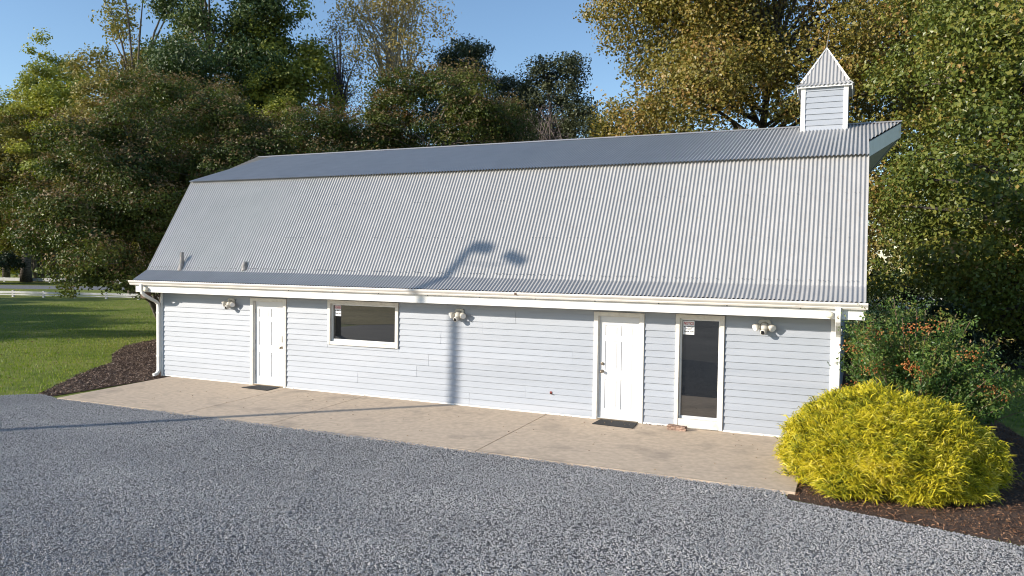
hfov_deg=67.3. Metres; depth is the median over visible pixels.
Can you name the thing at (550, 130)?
tree
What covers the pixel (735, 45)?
gum tree
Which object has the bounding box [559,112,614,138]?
holm oak
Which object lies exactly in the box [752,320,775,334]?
floodlight
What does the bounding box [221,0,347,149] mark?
poplar
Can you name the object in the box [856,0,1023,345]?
gum tree
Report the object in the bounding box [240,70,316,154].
poplar
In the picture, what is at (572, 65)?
holm oak
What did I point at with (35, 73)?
poplar
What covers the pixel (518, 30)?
sky
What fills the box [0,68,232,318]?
crape myrtle
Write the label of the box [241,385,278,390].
doormat
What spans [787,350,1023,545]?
mulch bed
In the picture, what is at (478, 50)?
tree
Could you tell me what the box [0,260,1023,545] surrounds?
lawn
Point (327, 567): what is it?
gravel yard
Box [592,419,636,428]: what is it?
doormat
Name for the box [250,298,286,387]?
entry door
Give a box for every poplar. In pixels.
[0,67,100,282]
[0,85,26,277]
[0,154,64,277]
[2,27,90,277]
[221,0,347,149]
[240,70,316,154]
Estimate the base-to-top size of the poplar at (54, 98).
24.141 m
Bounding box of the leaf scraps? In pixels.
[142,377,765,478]
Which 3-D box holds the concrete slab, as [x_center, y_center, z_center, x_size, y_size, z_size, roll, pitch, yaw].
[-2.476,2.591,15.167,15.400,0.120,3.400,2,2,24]
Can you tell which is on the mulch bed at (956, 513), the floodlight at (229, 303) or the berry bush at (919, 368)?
the berry bush at (919, 368)
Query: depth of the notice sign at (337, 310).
17.73 m
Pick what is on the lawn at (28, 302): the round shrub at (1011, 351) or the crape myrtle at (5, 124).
the crape myrtle at (5, 124)
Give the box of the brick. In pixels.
[667,424,686,430]
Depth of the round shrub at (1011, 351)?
23.95 m
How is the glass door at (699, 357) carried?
in the barn
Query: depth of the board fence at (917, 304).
53.46 m
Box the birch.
[311,0,461,125]
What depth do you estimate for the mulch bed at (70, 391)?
20.05 m
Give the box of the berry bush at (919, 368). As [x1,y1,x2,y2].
[827,292,1023,432]
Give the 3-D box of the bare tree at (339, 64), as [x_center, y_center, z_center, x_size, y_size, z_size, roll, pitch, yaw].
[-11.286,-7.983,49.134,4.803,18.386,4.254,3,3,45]
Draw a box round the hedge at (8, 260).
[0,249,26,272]
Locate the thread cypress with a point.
(853, 441)
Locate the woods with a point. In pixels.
(887, 258)
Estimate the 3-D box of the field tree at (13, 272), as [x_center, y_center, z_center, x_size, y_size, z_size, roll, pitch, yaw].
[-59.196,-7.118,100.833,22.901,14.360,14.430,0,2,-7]
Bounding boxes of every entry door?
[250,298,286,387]
[592,311,644,423]
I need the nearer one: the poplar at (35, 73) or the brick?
the brick
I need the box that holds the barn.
[128,30,903,436]
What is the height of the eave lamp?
0.120 m
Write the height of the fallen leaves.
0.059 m
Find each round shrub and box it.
[864,262,997,341]
[880,296,1006,394]
[925,280,1023,369]
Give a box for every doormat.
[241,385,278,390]
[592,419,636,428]
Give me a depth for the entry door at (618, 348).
15.00 m
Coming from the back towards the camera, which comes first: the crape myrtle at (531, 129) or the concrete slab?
the crape myrtle at (531, 129)
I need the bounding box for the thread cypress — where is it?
[772,376,1023,509]
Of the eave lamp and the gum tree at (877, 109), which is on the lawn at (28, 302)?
the gum tree at (877, 109)
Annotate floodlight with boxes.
[222,298,234,308]
[449,309,465,321]
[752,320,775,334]
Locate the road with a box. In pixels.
[0,285,934,300]
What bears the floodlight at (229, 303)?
attached to the barn
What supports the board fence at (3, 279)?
on the lawn at (28, 302)
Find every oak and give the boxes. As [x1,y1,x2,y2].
[128,0,309,211]
[489,69,548,137]
[503,50,605,140]
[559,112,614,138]
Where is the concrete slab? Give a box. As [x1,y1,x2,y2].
[57,376,799,494]
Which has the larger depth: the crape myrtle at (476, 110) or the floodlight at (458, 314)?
the crape myrtle at (476, 110)
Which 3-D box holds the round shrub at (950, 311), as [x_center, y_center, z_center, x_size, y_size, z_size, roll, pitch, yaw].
[10.101,1.664,18.356,3.842,2.898,2.670,-1,2,-35]
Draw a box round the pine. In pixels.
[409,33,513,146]
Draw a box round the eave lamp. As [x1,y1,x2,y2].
[826,311,832,317]
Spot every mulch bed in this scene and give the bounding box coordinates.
[41,341,169,395]
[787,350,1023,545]
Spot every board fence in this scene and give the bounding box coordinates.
[0,277,126,283]
[0,290,139,299]
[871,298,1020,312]
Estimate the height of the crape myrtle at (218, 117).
9.633 m
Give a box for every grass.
[0,299,158,395]
[881,314,1023,542]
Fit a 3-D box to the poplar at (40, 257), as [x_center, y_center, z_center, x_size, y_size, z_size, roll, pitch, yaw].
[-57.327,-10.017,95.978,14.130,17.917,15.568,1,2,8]
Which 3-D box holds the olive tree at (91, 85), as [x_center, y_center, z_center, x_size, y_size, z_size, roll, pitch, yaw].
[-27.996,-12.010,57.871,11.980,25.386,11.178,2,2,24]
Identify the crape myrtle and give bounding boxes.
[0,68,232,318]
[0,107,65,281]
[57,61,254,248]
[140,79,301,220]
[218,97,370,170]
[323,51,524,151]
[325,91,430,151]
[472,88,558,143]
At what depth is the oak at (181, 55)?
42.19 m
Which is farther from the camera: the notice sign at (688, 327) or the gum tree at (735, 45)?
the gum tree at (735, 45)
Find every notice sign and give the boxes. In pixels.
[335,305,340,315]
[683,320,694,334]
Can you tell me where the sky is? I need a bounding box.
[0,0,1010,271]
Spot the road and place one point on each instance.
(33, 287)
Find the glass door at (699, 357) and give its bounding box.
[674,314,724,430]
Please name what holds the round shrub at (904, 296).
on the lawn at (28, 302)
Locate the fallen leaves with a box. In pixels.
[1,320,149,387]
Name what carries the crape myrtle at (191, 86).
on the lawn at (28, 302)
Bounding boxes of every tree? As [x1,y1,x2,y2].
[0,104,84,281]
[0,243,128,277]
[45,0,198,296]
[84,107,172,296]
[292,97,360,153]
[308,15,365,124]
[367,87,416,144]
[522,97,577,140]
[573,0,984,273]
[849,0,1023,327]
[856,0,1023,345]
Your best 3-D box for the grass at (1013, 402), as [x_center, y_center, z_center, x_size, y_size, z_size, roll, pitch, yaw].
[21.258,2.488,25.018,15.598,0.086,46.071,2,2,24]
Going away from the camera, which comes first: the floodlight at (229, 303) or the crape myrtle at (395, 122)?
the floodlight at (229, 303)
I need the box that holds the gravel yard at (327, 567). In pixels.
[0,394,1023,575]
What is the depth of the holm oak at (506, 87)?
49.37 m
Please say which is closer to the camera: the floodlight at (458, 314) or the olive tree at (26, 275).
the floodlight at (458, 314)
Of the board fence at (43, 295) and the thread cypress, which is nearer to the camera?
the thread cypress
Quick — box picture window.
[327,300,398,348]
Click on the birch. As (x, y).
(388, 48)
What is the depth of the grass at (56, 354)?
27.53 m
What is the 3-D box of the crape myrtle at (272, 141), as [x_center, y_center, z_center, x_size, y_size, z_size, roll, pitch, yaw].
[-7.583,-2.560,28.798,7.319,9.185,6.187,0,2,-25]
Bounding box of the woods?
[0,210,965,282]
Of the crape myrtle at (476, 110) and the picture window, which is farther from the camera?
the crape myrtle at (476, 110)
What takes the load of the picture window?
in the barn

